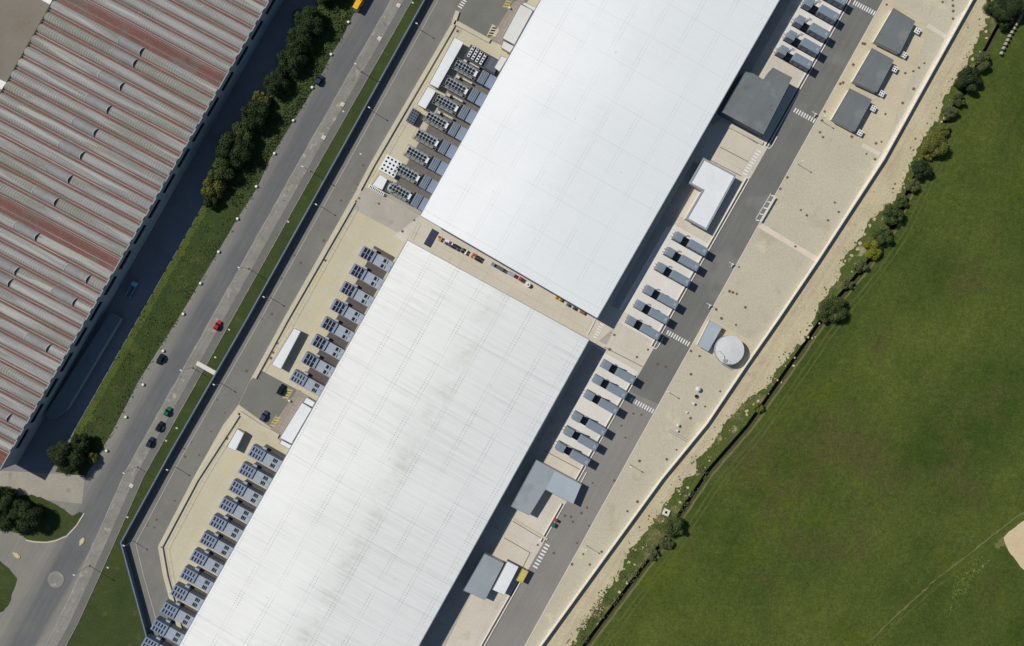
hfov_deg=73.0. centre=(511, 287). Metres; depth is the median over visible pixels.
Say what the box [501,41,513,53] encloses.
entrance canopy
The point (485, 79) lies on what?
chiller
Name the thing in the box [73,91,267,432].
kerb
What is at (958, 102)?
shrub
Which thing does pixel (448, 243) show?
pallet stack
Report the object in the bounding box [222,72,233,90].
window
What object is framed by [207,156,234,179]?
tree
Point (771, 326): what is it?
perimeter wall
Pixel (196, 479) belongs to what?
wall
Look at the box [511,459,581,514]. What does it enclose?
plant building
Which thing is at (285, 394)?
hatched marking
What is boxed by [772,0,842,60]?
generator plinth
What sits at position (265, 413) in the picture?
parked car
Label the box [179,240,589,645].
white hall
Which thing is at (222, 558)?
grating pit
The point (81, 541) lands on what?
traffic island
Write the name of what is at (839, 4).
generator set
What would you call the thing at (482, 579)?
plant building
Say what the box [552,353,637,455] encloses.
generator plinth
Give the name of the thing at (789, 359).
track margin weeds
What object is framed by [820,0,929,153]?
paved bay
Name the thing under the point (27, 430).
window
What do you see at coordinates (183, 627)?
grating pit
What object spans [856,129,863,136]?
condenser
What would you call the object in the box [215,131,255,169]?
tree
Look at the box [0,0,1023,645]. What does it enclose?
ground
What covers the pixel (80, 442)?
tree
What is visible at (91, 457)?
tree
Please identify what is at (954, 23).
pale path
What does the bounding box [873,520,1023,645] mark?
field path
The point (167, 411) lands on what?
car
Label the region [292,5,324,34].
tree
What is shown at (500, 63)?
entrance canopy
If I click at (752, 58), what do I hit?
hall lane
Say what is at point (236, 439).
site cabin
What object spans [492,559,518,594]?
shed
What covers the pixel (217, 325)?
car
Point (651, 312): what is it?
generator set
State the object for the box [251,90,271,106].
tree
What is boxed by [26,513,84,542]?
kerb
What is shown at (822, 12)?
generator set
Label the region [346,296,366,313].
grating pit
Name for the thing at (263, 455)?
air handling unit
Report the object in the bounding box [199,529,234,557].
air handling unit
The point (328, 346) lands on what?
air handling unit
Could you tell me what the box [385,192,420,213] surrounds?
pipe run
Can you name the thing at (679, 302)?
kerb
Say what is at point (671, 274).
generator set
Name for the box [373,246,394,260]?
grating pit
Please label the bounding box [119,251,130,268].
window
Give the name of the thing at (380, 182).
site cabin
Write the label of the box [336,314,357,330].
grating pit
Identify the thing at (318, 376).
grating pit
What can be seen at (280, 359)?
site cabin
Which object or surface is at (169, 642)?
grating pit
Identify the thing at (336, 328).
air handling unit
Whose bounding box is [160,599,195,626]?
air handling unit
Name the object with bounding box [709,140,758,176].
drive slab
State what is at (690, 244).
generator set
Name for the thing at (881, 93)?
condenser
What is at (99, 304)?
window
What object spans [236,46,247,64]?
window
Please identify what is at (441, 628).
hall lane
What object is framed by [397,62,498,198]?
chiller floor
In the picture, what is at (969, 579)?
dry grass tufts
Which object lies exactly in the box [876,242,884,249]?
shrub
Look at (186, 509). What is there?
guard rail
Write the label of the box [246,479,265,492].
grating pit
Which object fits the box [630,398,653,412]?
zebra crossing
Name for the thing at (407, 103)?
wall
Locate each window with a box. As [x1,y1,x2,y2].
[16,429,28,447]
[30,404,42,422]
[45,378,57,396]
[60,353,72,371]
[75,327,87,345]
[89,302,101,320]
[104,276,116,294]
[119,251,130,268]
[133,225,145,243]
[148,199,160,217]
[163,174,174,192]
[177,148,189,166]
[192,123,203,141]
[207,97,218,116]
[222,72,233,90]
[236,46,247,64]
[251,20,262,39]
[266,0,274,13]
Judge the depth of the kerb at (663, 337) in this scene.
289.70 m
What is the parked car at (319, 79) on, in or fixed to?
on the public road at (30, 614)
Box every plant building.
[463,552,503,599]
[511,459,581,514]
[685,158,735,229]
[718,68,791,135]
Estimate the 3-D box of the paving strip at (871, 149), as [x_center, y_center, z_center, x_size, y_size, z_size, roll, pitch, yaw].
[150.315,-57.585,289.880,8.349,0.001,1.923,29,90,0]
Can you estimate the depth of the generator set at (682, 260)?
285.86 m
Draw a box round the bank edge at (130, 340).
[74,2,325,434]
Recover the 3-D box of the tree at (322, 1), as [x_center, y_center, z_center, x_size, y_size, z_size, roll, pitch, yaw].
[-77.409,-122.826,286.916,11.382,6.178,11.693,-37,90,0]
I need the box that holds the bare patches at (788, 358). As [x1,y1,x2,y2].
[574,24,987,641]
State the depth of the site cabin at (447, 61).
287.40 m
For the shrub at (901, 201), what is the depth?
288.25 m
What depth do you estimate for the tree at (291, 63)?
285.92 m
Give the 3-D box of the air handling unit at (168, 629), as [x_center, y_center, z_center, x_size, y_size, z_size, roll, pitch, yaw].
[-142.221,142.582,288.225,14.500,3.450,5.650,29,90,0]
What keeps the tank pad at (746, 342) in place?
on the yard at (770, 272)
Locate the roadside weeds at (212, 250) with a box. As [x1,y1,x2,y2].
[84,11,355,475]
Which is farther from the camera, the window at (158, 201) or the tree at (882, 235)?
the tree at (882, 235)
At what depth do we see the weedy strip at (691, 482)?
289.98 m
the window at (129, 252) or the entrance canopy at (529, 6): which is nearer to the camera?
the window at (129, 252)
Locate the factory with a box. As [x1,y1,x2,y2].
[0,0,282,470]
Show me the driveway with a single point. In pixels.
(392, 215)
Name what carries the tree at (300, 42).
on the bank grass at (195, 266)
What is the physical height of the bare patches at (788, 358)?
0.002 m
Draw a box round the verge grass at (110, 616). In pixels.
[67,0,422,645]
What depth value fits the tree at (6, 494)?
285.54 m
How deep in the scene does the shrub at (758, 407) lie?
288.49 m
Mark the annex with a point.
(64, 400)
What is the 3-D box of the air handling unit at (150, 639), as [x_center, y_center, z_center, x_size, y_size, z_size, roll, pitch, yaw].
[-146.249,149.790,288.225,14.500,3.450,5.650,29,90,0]
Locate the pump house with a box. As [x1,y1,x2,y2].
[697,320,721,350]
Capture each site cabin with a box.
[227,428,244,450]
[272,328,301,369]
[372,174,387,189]
[417,86,435,109]
[429,37,463,88]
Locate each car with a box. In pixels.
[146,437,154,447]
[155,421,163,431]
[156,353,164,364]
[163,406,171,416]
[213,320,221,330]
[259,410,268,421]
[276,384,285,394]
[315,75,323,85]
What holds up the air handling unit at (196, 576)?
on the yard at (352, 239)
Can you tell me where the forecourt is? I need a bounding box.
[0,0,51,91]
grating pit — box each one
[162,637,176,645]
[171,620,187,630]
[180,603,197,613]
[188,583,206,595]
[198,566,216,578]
[208,549,226,561]
[217,531,236,544]
[227,514,246,527]
[236,496,255,510]
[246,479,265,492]
[256,461,275,475]
[265,444,285,458]
[308,367,328,384]
[318,350,338,365]
[327,332,348,348]
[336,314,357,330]
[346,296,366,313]
[355,279,376,295]
[365,261,385,278]
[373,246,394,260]
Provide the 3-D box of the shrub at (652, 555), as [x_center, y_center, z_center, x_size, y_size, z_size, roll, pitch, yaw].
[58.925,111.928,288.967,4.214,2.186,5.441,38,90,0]
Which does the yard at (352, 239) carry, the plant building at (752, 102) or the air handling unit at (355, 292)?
the air handling unit at (355, 292)
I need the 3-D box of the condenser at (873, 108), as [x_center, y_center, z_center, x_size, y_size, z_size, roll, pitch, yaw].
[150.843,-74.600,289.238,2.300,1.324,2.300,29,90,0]
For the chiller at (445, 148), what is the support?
on the chiller floor at (418, 167)
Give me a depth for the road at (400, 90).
289.96 m
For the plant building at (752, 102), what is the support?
on the apron
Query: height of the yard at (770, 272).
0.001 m
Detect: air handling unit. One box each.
[141,633,171,645]
[150,616,185,644]
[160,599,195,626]
[170,581,205,609]
[179,564,215,591]
[189,547,224,574]
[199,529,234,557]
[209,512,244,540]
[219,495,253,522]
[228,478,263,505]
[238,461,273,487]
[248,443,282,470]
[289,369,324,395]
[301,351,335,377]
[310,334,344,359]
[320,316,354,341]
[329,299,364,324]
[339,281,374,307]
[349,263,383,289]
[358,246,393,272]
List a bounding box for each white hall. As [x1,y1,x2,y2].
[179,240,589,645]
[420,0,779,317]
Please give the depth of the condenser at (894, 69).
288.70 m
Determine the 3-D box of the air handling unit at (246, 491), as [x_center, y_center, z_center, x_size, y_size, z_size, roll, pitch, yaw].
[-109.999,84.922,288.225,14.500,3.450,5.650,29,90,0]
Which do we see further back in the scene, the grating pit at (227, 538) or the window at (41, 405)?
the grating pit at (227, 538)
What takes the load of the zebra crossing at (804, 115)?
on the site road at (653, 380)
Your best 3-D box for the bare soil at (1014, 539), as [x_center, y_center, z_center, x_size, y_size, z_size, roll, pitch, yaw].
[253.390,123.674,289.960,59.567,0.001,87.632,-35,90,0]
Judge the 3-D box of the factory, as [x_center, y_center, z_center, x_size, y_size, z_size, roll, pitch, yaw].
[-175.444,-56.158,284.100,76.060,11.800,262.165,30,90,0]
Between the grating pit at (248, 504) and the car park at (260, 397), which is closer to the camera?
the grating pit at (248, 504)
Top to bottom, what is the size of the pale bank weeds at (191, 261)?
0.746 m
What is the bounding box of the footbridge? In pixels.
[196,361,215,374]
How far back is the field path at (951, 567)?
289.96 m
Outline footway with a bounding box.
[58,0,410,645]
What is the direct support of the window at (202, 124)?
in the factory
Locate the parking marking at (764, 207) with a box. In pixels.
[756,194,773,220]
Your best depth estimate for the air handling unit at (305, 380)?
286.70 m
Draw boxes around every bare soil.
[994,535,1005,547]
[1004,521,1023,568]
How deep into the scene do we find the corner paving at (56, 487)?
289.95 m
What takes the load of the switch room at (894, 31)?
on the yard at (770, 272)
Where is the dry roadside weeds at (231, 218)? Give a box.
[89,11,355,468]
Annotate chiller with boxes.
[385,180,428,210]
[393,162,437,193]
[403,144,447,175]
[412,127,457,158]
[422,109,467,141]
[432,92,476,124]
[441,75,486,107]
[451,58,496,89]
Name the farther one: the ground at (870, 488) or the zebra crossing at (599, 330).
the ground at (870, 488)
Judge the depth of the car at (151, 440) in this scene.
288.96 m
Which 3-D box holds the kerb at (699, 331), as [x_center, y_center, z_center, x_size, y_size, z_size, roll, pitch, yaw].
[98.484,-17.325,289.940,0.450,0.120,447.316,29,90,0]
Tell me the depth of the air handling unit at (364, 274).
286.70 m
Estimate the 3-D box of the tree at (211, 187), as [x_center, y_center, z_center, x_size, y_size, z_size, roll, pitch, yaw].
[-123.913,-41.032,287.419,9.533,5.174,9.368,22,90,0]
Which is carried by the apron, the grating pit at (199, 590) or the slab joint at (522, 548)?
the slab joint at (522, 548)
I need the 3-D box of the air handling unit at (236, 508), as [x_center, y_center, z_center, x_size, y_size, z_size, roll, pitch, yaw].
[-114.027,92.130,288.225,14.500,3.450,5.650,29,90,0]
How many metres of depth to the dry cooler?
287.95 m
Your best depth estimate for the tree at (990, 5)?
287.13 m
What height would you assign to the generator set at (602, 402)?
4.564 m
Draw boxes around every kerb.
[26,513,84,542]
[57,0,411,645]
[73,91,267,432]
[480,0,850,645]
[512,125,762,539]
[525,0,883,645]
[580,137,776,482]
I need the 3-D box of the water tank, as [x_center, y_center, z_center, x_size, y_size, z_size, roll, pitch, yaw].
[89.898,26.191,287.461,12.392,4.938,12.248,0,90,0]
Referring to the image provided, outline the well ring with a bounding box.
[662,508,669,515]
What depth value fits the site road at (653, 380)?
289.96 m
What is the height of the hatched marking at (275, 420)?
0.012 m
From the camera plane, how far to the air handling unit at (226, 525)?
286.70 m
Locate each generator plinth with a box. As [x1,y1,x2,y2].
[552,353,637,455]
[621,224,707,340]
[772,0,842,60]
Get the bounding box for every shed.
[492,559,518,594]
[516,567,528,582]
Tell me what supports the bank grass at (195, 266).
on the ground at (870, 488)
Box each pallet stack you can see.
[444,239,453,246]
[460,248,467,254]
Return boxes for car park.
[239,371,300,427]
[457,0,527,37]
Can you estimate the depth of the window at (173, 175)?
282.73 m
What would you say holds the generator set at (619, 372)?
on the generator plinth at (592, 411)
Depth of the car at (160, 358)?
288.90 m
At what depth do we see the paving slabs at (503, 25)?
289.92 m
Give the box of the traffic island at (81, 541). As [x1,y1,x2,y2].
[79,537,84,545]
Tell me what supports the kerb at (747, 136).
on the apron
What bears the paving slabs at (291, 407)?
on the car park at (260, 397)
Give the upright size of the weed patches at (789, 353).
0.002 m
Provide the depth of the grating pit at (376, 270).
289.92 m
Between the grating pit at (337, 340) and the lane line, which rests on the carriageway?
the lane line
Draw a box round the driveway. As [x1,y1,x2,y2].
[352,187,419,232]
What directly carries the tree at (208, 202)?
on the bank edge at (130, 340)
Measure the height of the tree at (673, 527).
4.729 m
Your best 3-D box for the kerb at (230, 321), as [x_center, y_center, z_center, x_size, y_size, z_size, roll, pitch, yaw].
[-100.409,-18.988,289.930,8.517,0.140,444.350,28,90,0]
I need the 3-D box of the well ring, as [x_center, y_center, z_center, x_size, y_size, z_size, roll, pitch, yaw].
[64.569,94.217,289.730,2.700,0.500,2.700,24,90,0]
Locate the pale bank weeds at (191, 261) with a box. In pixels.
[82,1,343,442]
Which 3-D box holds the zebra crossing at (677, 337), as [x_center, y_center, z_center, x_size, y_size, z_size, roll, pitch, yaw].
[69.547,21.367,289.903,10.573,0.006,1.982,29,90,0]
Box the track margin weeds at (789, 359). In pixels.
[571,17,988,637]
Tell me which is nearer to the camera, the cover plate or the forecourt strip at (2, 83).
the cover plate
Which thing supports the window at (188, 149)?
in the factory
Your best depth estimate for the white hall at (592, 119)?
281.67 m
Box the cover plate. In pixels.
[424,229,438,246]
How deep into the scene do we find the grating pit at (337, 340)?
289.92 m
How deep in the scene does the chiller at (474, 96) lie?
287.50 m
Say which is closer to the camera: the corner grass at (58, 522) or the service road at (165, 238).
the corner grass at (58, 522)
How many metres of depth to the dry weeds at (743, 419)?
289.84 m
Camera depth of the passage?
289.92 m
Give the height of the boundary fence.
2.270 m
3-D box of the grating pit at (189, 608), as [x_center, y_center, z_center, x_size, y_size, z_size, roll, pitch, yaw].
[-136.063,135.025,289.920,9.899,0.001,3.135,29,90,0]
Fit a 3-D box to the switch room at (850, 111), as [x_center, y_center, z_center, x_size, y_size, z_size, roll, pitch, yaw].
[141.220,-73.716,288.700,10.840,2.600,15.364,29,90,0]
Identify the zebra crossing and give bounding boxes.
[533,544,549,567]
[593,323,603,338]
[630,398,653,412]
[666,330,689,345]
[743,150,760,175]
[793,108,815,122]
[853,0,875,15]
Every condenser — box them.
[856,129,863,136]
[869,105,876,111]
[877,90,885,97]
[890,65,897,72]
[899,51,907,58]
[913,27,920,34]
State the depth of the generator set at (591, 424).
285.86 m
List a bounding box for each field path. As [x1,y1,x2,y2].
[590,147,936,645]
[866,512,1023,645]
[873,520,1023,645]
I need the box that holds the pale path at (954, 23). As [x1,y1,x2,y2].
[820,6,970,258]
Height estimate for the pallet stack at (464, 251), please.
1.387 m
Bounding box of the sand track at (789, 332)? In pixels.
[543,0,991,645]
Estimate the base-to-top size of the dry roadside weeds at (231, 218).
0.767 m
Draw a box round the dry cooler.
[406,108,420,124]
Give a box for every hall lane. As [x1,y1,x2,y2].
[421,345,604,645]
[599,161,698,344]
[710,0,790,124]
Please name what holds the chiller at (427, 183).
on the chiller floor at (418, 167)
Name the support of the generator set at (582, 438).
on the generator plinth at (592, 411)
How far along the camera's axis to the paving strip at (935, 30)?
289.88 m
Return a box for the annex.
[44,313,122,419]
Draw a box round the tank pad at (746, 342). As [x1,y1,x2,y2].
[697,318,752,368]
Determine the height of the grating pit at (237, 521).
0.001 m
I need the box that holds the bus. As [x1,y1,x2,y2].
[353,0,364,11]
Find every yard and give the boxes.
[158,0,539,627]
[526,0,973,645]
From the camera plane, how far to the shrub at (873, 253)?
288.01 m
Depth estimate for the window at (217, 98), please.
282.73 m
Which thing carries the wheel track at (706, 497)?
on the ground at (870, 488)
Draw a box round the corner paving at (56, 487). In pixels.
[0,471,84,503]
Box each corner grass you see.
[0,561,16,611]
[11,494,82,540]
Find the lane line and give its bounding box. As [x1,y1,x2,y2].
[45,1,390,645]
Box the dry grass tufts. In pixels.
[950,555,988,609]
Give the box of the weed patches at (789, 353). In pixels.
[587,18,979,615]
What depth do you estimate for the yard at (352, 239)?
289.99 m
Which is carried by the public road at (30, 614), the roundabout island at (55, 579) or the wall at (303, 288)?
the roundabout island at (55, 579)
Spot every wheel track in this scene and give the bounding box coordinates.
[600,132,953,645]
[606,135,958,645]
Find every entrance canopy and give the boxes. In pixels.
[279,439,291,448]
[280,402,312,443]
[303,397,315,406]
[494,56,506,72]
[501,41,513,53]
[502,4,532,45]
[521,2,535,12]
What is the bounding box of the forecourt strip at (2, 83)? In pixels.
[0,80,5,88]
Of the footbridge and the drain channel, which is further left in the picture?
the footbridge
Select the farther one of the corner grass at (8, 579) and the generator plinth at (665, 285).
the generator plinth at (665, 285)
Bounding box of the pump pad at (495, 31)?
[487,24,498,36]
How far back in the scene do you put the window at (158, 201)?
282.80 m
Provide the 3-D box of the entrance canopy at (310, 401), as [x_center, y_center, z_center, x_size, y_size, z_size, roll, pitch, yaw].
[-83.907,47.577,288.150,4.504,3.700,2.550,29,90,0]
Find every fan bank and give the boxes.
[379,154,402,178]
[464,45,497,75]
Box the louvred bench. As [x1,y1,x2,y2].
[368,185,384,195]
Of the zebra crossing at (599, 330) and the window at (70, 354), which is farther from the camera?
the zebra crossing at (599, 330)
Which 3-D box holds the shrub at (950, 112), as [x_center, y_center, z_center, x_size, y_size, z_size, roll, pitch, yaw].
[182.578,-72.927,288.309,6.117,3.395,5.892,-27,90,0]
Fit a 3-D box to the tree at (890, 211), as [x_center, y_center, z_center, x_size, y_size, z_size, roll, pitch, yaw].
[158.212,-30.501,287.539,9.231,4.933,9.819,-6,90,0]
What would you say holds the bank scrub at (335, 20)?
on the bank grass at (195, 266)
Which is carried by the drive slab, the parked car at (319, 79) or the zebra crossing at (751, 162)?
the zebra crossing at (751, 162)
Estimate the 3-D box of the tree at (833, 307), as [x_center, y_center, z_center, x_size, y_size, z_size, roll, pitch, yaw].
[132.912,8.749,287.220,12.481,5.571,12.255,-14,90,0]
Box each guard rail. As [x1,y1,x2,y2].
[166,425,235,630]
[261,212,352,371]
[368,31,456,183]
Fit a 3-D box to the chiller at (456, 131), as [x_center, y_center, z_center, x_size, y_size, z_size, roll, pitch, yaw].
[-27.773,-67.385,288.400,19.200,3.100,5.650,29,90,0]
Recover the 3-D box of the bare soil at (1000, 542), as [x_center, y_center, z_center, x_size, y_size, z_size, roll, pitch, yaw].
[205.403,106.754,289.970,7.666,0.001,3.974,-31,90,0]
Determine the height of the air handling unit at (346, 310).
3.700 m
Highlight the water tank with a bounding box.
[713,335,743,364]
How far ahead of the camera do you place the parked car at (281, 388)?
288.71 m
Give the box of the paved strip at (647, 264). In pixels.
[619,225,672,310]
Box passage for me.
[394,215,629,345]
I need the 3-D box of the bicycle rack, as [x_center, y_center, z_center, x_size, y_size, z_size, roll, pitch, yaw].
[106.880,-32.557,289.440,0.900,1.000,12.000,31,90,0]
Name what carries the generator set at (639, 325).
on the generator plinth at (665, 285)
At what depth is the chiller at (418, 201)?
287.48 m
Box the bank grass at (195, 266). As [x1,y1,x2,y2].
[55,0,354,475]
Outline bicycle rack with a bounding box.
[760,196,775,221]
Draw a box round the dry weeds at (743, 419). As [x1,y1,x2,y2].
[599,30,982,614]
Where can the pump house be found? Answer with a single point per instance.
(709, 334)
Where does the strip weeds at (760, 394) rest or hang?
on the weedy strip at (691, 482)
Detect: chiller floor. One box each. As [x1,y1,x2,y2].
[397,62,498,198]
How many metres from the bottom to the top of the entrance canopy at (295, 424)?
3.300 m
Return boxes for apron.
[419,0,850,645]
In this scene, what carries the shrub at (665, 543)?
on the ground at (870, 488)
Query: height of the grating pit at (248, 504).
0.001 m
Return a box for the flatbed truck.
[125,281,138,297]
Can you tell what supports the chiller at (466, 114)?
on the chiller floor at (418, 167)
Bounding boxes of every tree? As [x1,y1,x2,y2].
[0,486,17,503]
[0,498,23,532]
[14,501,43,532]
[46,440,85,476]
[69,433,89,452]
[86,452,97,463]
[200,176,225,197]
[203,195,217,208]
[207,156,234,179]
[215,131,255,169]
[232,122,254,142]
[240,99,269,132]
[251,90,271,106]
[262,68,289,96]
[276,48,308,77]
[286,27,316,54]
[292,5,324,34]
[316,0,332,5]
[664,516,683,536]
[817,293,847,321]
[872,227,892,244]
[882,203,904,225]
[911,159,932,179]
[920,131,949,156]
[953,65,981,91]
[982,0,1000,12]
[992,0,1023,22]
[997,19,1011,30]
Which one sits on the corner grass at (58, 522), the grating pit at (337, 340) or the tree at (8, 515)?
the tree at (8, 515)
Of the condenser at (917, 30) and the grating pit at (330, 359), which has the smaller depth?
the condenser at (917, 30)
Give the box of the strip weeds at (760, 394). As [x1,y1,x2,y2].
[582,20,989,631]
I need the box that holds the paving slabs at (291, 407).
[271,390,307,440]
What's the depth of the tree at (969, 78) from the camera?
286.26 m
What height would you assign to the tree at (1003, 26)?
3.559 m
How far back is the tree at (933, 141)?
286.36 m
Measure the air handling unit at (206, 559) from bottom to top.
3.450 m
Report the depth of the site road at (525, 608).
289.95 m
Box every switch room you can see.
[830,88,871,131]
[851,48,893,92]
[872,8,914,53]
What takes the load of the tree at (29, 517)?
on the corner grass at (58, 522)
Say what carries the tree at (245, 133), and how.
on the bank edge at (130, 340)
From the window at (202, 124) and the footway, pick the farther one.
the footway
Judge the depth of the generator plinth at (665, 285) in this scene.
289.96 m
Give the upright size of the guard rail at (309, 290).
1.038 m
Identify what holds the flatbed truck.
on the service road at (165, 238)
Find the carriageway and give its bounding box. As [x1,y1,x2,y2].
[44,0,402,645]
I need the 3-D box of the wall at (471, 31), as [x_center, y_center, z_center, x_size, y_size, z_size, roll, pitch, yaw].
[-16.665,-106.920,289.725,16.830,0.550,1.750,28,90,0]
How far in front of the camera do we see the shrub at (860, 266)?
288.41 m
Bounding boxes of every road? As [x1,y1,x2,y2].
[0,0,389,645]
[1,0,318,471]
[124,0,463,645]
[485,391,657,645]
[630,0,882,403]
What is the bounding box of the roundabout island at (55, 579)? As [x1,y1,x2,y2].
[47,571,63,587]
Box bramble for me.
[567,465,707,645]
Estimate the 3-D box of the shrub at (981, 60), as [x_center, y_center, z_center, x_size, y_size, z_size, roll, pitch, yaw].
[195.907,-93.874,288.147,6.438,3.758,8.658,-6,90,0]
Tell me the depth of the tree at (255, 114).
284.62 m
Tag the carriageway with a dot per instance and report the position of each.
(101, 538)
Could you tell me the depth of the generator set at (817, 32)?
286.13 m
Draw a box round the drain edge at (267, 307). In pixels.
[135,0,437,635]
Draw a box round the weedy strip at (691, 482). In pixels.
[571,12,997,645]
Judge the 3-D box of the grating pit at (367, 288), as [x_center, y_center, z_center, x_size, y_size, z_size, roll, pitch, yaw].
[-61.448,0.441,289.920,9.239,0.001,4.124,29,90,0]
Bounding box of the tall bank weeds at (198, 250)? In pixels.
[89,3,352,464]
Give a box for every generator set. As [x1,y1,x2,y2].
[554,440,590,466]
[562,425,598,450]
[570,410,606,435]
[583,389,618,414]
[591,373,627,399]
[599,359,635,383]
[624,315,660,339]
[632,299,669,323]
[642,285,678,308]
[653,262,690,286]
[663,247,699,271]
[671,231,707,256]
[774,45,812,72]
[783,30,821,57]
[791,14,829,42]
[799,0,838,24]
[823,0,846,9]
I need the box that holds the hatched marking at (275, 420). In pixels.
[270,416,280,427]
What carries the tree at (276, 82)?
on the bank grass at (195, 266)
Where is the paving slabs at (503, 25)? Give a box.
[490,0,524,44]
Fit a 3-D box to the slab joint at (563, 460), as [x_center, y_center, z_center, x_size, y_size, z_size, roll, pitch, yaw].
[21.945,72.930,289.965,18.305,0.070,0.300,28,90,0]
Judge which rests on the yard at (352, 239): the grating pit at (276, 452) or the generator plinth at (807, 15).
the grating pit at (276, 452)
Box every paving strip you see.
[758,224,820,262]
[861,143,880,155]
[927,24,946,38]
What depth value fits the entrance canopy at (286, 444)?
287.10 m
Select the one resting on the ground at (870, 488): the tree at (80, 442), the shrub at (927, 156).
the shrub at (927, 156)
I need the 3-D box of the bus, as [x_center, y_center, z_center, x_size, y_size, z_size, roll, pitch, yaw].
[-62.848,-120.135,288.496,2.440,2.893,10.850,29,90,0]
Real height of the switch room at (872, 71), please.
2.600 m
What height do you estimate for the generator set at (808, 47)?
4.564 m
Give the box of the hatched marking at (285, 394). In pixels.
[282,387,292,399]
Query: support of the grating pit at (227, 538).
on the yard at (352, 239)
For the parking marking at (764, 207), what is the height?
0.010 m
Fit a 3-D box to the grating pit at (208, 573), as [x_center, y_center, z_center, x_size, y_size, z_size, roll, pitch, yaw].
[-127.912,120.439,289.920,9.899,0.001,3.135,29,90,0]
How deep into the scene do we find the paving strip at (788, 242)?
289.88 m
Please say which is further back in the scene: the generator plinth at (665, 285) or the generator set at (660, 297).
the generator plinth at (665, 285)
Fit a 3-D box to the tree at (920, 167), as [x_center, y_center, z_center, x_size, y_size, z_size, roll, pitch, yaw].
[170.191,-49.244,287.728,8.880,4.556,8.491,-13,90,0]
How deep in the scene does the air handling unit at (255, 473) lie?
286.70 m
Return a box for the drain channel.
[482,0,849,645]
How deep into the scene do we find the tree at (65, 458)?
284.31 m
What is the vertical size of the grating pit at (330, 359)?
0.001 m
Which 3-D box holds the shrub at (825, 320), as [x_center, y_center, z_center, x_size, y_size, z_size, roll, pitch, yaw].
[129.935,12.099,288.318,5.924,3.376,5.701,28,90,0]
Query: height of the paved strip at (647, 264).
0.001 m
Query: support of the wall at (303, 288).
on the yard at (352, 239)
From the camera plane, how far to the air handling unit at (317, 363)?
286.70 m
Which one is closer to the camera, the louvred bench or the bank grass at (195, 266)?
the louvred bench
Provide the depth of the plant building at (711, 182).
286.82 m
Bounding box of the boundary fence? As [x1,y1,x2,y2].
[120,0,425,635]
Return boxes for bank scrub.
[218,0,350,204]
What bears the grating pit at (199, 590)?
on the yard at (352, 239)
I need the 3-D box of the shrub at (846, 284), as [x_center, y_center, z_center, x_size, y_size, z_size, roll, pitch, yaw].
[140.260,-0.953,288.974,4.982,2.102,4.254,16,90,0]
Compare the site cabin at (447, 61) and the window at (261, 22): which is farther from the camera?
the site cabin at (447, 61)
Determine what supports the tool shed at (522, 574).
on the apron
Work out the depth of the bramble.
289.74 m
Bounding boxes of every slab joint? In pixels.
[504,537,529,566]
[545,451,582,470]
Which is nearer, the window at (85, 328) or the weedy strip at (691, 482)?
the window at (85, 328)
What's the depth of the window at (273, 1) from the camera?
282.73 m
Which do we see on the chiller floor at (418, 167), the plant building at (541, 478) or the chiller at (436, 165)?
the chiller at (436, 165)
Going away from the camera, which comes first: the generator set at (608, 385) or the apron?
the generator set at (608, 385)
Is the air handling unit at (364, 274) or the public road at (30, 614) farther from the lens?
the public road at (30, 614)
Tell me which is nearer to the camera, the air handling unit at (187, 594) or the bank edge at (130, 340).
the air handling unit at (187, 594)
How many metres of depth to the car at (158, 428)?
288.94 m
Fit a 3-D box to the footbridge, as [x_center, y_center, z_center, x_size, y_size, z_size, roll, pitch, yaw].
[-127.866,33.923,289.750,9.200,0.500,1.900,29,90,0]
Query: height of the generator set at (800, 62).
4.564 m
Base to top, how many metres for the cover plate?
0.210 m
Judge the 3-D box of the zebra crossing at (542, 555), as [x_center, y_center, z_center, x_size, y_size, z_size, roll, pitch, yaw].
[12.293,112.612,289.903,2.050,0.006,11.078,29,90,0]
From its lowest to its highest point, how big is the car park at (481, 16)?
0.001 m
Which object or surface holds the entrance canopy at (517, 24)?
on the yard at (352, 239)
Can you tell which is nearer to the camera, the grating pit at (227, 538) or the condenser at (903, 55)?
the condenser at (903, 55)
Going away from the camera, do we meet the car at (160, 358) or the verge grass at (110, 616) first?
the car at (160, 358)
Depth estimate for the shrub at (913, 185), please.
288.24 m
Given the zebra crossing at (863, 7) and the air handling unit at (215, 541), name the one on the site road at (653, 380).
the zebra crossing at (863, 7)
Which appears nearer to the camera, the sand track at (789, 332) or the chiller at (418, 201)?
the chiller at (418, 201)
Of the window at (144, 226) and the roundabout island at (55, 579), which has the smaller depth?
the window at (144, 226)
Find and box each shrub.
[648,550,658,560]
[659,537,673,548]
[754,402,763,412]
[816,311,829,323]
[842,279,854,288]
[854,259,869,272]
[863,240,881,260]
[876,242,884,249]
[894,195,908,207]
[905,178,920,192]
[923,152,931,160]
[936,123,950,136]
[942,105,958,120]
[952,92,965,106]
[974,51,990,71]
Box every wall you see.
[158,411,279,627]
[252,200,354,378]
[357,10,458,189]
[454,20,490,42]
[539,0,972,645]

